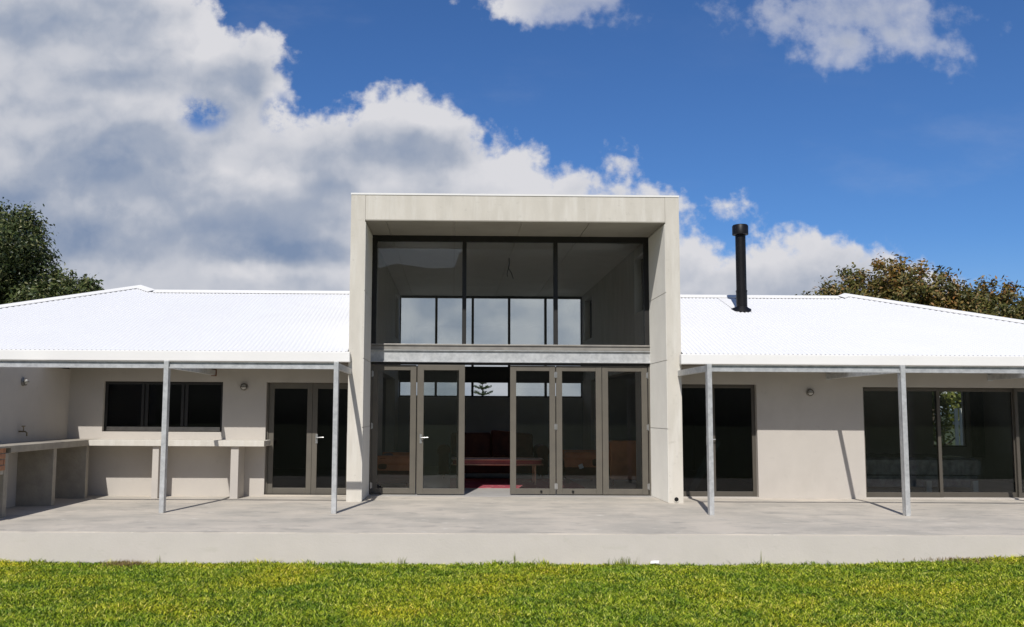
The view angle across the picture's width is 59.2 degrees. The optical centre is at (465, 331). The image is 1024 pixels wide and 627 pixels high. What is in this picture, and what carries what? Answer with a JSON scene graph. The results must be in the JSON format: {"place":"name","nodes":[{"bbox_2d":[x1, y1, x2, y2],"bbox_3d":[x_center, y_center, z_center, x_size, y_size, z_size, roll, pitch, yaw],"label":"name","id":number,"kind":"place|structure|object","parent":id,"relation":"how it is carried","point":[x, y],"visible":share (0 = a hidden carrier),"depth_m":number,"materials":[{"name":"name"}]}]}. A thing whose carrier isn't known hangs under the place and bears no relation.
{"place":"outdoors","nodes":[
{"label":"outdoors","id":0,"kind":"place"},
{"bbox_2d":[0,197,95,304],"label":"tree","id":1,"kind":"object","parent":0,"point":[23,274],"visible":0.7,"depth_m":26.46,"materials":[{"name":"green plant"}]},
{"bbox_2d":[70,274,104,293],"bbox_3d":[-10.653,1.256,25.302,1.060,5.954,1.136,0,-5,-1],"label":"tree","id":2,"kind":"object","parent":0,"point":[89,285],"visible":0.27,"depth_m":25.45,"materials":[{"name":"green plant"}]},
{"bbox_2d":[0,416,1023,626],"bbox_3d":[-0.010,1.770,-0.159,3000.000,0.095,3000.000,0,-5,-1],"label":"ground","id":3,"kind":"structure","parent":0,"point":[951,436],"depth_m":8.68,"materials":[{"name":"green plant"}]},
{"bbox_2d":[79,559,152,567],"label":"dry grass","id":4,"kind":"structure","parent":3,"relation":"on","point":[119,562],"depth_m":10.56,"materials":[{"name":"plant"}]},
{"bbox_2d":[474,383,492,395],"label":"pine tree","id":5,"kind":"object","parent":3,"relation":"on","point":[482,388],"visible":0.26,"depth_m":59.77,"materials":[{"name":"green plant"}]},
{"bbox_2d":[0,532,1023,565],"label":"patio step","id":6,"kind":"object","parent":3,"relation":"on","point":[446,549],"visible":0.25,"depth_m":10.81,"materials":[{"name":"paint"}]},
{"bbox_2d":[0,193,1023,507],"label":"house","id":7,"kind":"structure","parent":3,"relation":"on","point":[648,331],"depth_m":15.89,"materials":[{"name":"concrete"}]},
{"bbox_2d":[21,377,29,385],"bbox_3d":[-6.735,0.775,13.803,0.094,0.132,0.132,0,-5,-1],"label":"wall lamp","id":8,"kind":"object","parent":7,"relation":"attached to","point":[24,381],"visible":1,"depth_m":13.76,"materials":[{"name":"metal"}]},
{"bbox_2d":[104,381,222,430],"bbox_3d":[-5.202,1.299,15.579,2.048,0.850,0.070,0,-5,-1],"label":"window","id":9,"kind":"structure","parent":7,"relation":"in","point":[145,385],"depth_m":15.55,"materials":[{"name":"metal"}]},
{"bbox_2d":[240,383,247,390],"bbox_3d":[-3.810,0.957,15.480,0.132,0.132,0.094,0,-5,-1],"label":"wall lamp","id":10,"kind":"object","parent":7,"relation":"attached to","point":[243,386],"visible":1,"depth_m":15.48,"materials":[{"name":"metal"}]},
{"bbox_2d":[267,383,312,493],"bbox_3d":[-3.025,1.849,15.572,0.747,1.908,0.045,0,-5,-1],"label":"door","id":11,"kind":"structure","parent":7,"relation":"in","point":[270,490],"depth_m":15.55,"materials":[{"name":"grey metal"}]},
{"bbox_2d":[311,383,347,493],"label":"door","id":12,"kind":"structure","parent":7,"relation":"in","point":[316,386],"depth_m":15.55,"materials":[{"name":"grey metal"}]},
{"bbox_2d":[370,365,416,493],"bbox_3d":[-1.276,1.725,15.911,0.811,2.264,0.068,0,-5,-1],"label":"folding door","id":13,"kind":"structure","parent":7,"relation":"in","point":[375,373],"depth_m":15.90,"materials":[{"name":"grey metal"}]},
{"bbox_2d":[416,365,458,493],"bbox_3d":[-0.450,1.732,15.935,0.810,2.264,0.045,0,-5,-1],"label":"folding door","id":14,"kind":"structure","parent":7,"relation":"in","point":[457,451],"depth_m":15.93,"materials":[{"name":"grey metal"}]},
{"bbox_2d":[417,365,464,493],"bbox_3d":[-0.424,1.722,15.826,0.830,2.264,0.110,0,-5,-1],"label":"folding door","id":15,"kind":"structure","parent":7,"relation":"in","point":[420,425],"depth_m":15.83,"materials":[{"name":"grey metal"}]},
{"bbox_2d":[399,380,581,397],"bbox_3d":[0.694,1.562,24.415,4.969,0.450,0.090,0,-5,-1],"label":"window","id":16,"kind":"structure","parent":7,"relation":"in","point":[472,382],"depth_m":24.38,"materials":[{"name":"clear glass"}]},
{"bbox_2d":[399,295,581,367],"bbox_3d":[0.703,0.022,24.553,4.969,1.962,0.090,0,-5,-1],"label":"window","id":17,"kind":"structure","parent":7,"relation":"in","point":[401,296],"depth_m":24.57,"materials":[{"name":"black glass"}]},
{"bbox_2d":[371,235,649,350],"bbox_3d":[0.815,-0.684,16.152,4.969,2.060,0.125,0,-5,-1],"label":"window","id":18,"kind":"structure","parent":7,"relation":"in","point":[376,238],"depth_m":16.13,"materials":[{"name":"grey glass"}]},
{"bbox_2d":[510,365,557,493],"bbox_3d":[1.215,1.741,15.939,0.836,2.264,0.068,0,-5,-1],"label":"folding door","id":19,"kind":"structure","parent":7,"relation":"in","point":[553,486],"depth_m":15.92,"materials":[{"name":"grey metal"}]},
{"bbox_2d":[556,366,601,494],"bbox_3d":[2.020,1.747,15.953,0.810,2.264,0.065,0,-5,-1],"label":"folding door","id":20,"kind":"structure","parent":7,"relation":"in","point":[598,374],"depth_m":15.94,"materials":[{"name":"grey metal"}]},
{"bbox_2d":[590,300,591,337],"bbox_3d":[3.388,-0.324,23.546,0.060,1.080,1.250,0,-5,-1],"label":"window","id":21,"kind":"structure","parent":7,"relation":"in","point":[591,300],"depth_m":24.10,"materials":[{"name":"black glass"}]},
{"bbox_2d":[602,366,649,494],"bbox_3d":[2.853,1.753,15.964,0.838,2.264,0.068,0,-5,-1],"label":"folding door","id":22,"kind":"structure","parent":7,"relation":"in","point":[645,489],"depth_m":15.95,"materials":[{"name":"grey metal"}]},
{"bbox_2d":[641,259,643,309],"bbox_3d":[3.474,-0.904,17.082,0.060,1.080,0.930,0,-5,-1],"label":"window","id":23,"kind":"structure","parent":7,"relation":"in","point":[641,259],"depth_m":17.51,"materials":[{"name":"black glass"}]},
{"bbox_2d":[682,384,715,495],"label":"door","id":24,"kind":"structure","parent":7,"relation":"in","point":[685,493],"depth_m":15.56,"materials":[{"name":"grey metal"}]},
{"bbox_2d":[712,385,756,496],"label":"door","id":25,"kind":"structure","parent":7,"relation":"in","point":[752,395],"depth_m":15.64,"materials":[{"name":"grey metal"}]},
{"bbox_2d":[806,389,813,395],"bbox_3d":[5.990,1.061,15.602,0.132,0.132,0.094,0,-5,-1],"label":"wall lamp","id":26,"kind":"object","parent":7,"relation":"attached to","point":[809,392],"visible":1,"depth_m":15.60,"materials":[{"name":"metal"}]},
{"bbox_2d":[863,387,943,496],"bbox_3d":[7.612,1.935,15.706,1.390,1.896,0.045,0,-5,-1],"label":"sliding door","id":27,"kind":"structure","parent":7,"relation":"in","point":[937,396],"depth_m":15.68,"materials":[{"name":"grey metal"}]},
{"bbox_2d":[931,391,966,446],"bbox_3d":[11.010,1.989,20.543,0.790,1.300,0.060,0,-5,-1],"label":"window","id":28,"kind":"structure","parent":7,"relation":"in","point":[962,393],"depth_m":20.52,"materials":[{"name":"brown metal"}]},
{"bbox_2d":[934,388,1017,496],"bbox_3d":[8.966,1.949,15.778,1.400,1.896,0.045,0,-5,-1],"label":"sliding door","id":29,"kind":"structure","parent":7,"relation":"in","point":[946,494],"depth_m":15.76,"materials":[{"name":"grey metal"}]},
{"bbox_2d":[970,392,984,456],"bbox_3d":[11.577,2.069,20.339,0.260,1.550,0.072,0,-5,-1],"label":"curtain","id":30,"kind":"object","parent":7,"relation":"hanging from","point":[977,425],"visible":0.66,"depth_m":20.32,"materials":[{"name":"black fabric"}]},
{"bbox_2d":[1013,388,1023,497],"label":"sliding door","id":31,"kind":"structure","parent":7,"relation":"in","point":[1015,400],"depth_m":15.71,"materials":[{"name":"grey metal"}]},
{"bbox_2d":[607,556,642,565],"bbox_3d":[1.886,2.741,10.730,0.473,0.132,0.164,0,-5,-1],"label":"weed","id":32,"kind":"object","parent":3,"relation":"on","point":[622,562],"visible":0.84,"depth_m":10.75,"materials":[{"name":"plant"}]},
{"bbox_2d":[650,560,658,563],"bbox_3d":[2.264,2.761,10.748,0.115,0.050,0.052,0,-5,5],"label":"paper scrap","id":33,"kind":"object","parent":3,"relation":"on","point":[655,562],"visible":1,"depth_m":10.73,"materials":[{"name":"white paper"}]},
{"bbox_2d":[932,392,960,444],"bbox_3d":[13.044,2.528,24.535,3.803,3.413,2.398,0,-5,-1],"label":"bush","id":34,"kind":"object","parent":3,"relation":"on","point":[952,400],"visible":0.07,"depth_m":24.12,"materials":[{"name":"green plant"}]},
{"bbox_2d":[953,408,962,444],"bbox_3d":[14.307,2.957,23.452,3.150,1.870,0.060,0,-5,-1],"label":"fence","id":35,"kind":"object","parent":3,"relation":"on","point":[956,423],"visible":0.09,"depth_m":23.45,"materials":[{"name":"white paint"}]},
{"bbox_2d":[897,556,1023,565],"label":"dry grass","id":36,"kind":"structure","parent":3,"relation":"on","point":[961,561],"depth_m":10.75,"materials":[{"name":"plant"}]},
{"bbox_2d":[0,496,1023,535],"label":"patio","id":37,"kind":"structure","parent":0,"point":[526,515],"depth_m":12.59,"materials":[{"name":"concrete"}]},
{"bbox_2d":[0,439,269,517],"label":"counter","id":38,"kind":"object","parent":37,"relation":"on","point":[49,472],"visible":0.93,"depth_m":14.83,"materials":[{"name":"concrete"}]},
{"bbox_2d":[0,361,351,513],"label":"pergola","id":39,"kind":"object","parent":37,"relation":"on","point":[202,367],"visible":0.95,"depth_m":12.96,"materials":[{"name":"grey metal"}]},
{"bbox_2d":[678,364,1023,515],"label":"pergola","id":40,"kind":"object","parent":37,"relation":"on","point":[901,371],"visible":0.91,"depth_m":13.09,"materials":[{"name":"grey metal"}]},
{"bbox_2d":[0,0,1023,414],"label":"sky","id":41,"kind":"structure","parent":0,"point":[165,144],"materials":[{"name":"blue"}]},
{"bbox_2d":[273,466,1023,497],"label":"floor","id":42,"kind":"structure","parent":0,"point":[296,478],"depth_m":18.15,"materials":[{"name":"grey concrete"}]},
{"bbox_2d":[377,452,409,487],"bbox_3d":[-1.357,2.744,17.860,0.680,0.618,1.720,0,-5,-1],"label":"armchair","id":43,"kind":"object","parent":42,"relation":"on","point":[393,467],"visible":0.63,"depth_m":17.02,"materials":[{"name":"leather"}]},
{"bbox_2d":[437,430,548,478],"bbox_3d":[0.609,2.744,20.168,2.450,1.054,1.046,0,-5,-1],"label":"sofa","id":44,"kind":"object","parent":42,"relation":"on","point":[495,443],"visible":0.6,"depth_m":20.32,"materials":[{"name":"fabric"}]},
{"bbox_2d":[450,478,583,487],"bbox_3d":[0.993,3.116,18.485,2.600,0.009,2.450,0,-5,-1],"label":"rug","id":45,"kind":"object","parent":42,"relation":"on","point":[497,483],"visible":0.79,"depth_m":18.29,"materials":[{"name":"red fabric"}]},
{"bbox_2d":[451,457,543,484],"bbox_3d":[0.647,2.844,18.329,1.864,0.509,0.724,0,-5,-1],"label":"coffee table","id":46,"kind":"object","parent":45,"relation":"on","point":[533,462],"visible":0.75,"depth_m":18.02,"materials":[{"name":"wood"}]},
{"bbox_2d":[562,450,595,482],"bbox_3d":[2.424,2.841,18.931,0.790,0.658,1.070,0,-5,-1],"label":"armchair","id":47,"kind":"object","parent":42,"relation":"on","point":[572,460],"visible":0.7,"depth_m":18.42,"materials":[{"name":"leather"}]},
{"bbox_2d":[609,440,635,484],"bbox_3d":[3.300,2.688,18.519,0.790,0.900,0.920,0,-5,-1],"label":"armchair","id":48,"kind":"object","parent":42,"relation":"on","point":[622,460],"visible":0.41,"depth_m":18.07,"materials":[{"name":"leather"}]},
{"bbox_2d":[688,439,720,490],"bbox_3d":[4.393,2.463,16.506,0.676,0.990,0.050,2,-5,-13],"label":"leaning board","id":49,"kind":"object","parent":42,"relation":"on","point":[698,477],"visible":0.57,"depth_m":16.46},
{"bbox_2d":[866,453,980,486],"bbox_3d":[8.699,2.789,18.206,2.400,0.582,1.869,0,-5,-1],"label":"sofa","id":50,"kind":"object","parent":42,"relation":"on","point":[883,469],"visible":0.65,"depth_m":17.30,"materials":[{"name":"fabric"}]},
{"bbox_2d":[795,252,1023,443],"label":"tree","id":51,"kind":"object","parent":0,"point":[897,283],"visible":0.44,"depth_m":26.98,"materials":[{"name":"green plant"}]},
{"bbox_2d":[924,480,931,491],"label":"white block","id":52,"kind":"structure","parent":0,"point":[928,485],"depth_m":16.28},
{"bbox_2d":[971,481,978,491],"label":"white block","id":53,"kind":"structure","parent":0,"point":[974,486],"depth_m":16.29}
]}

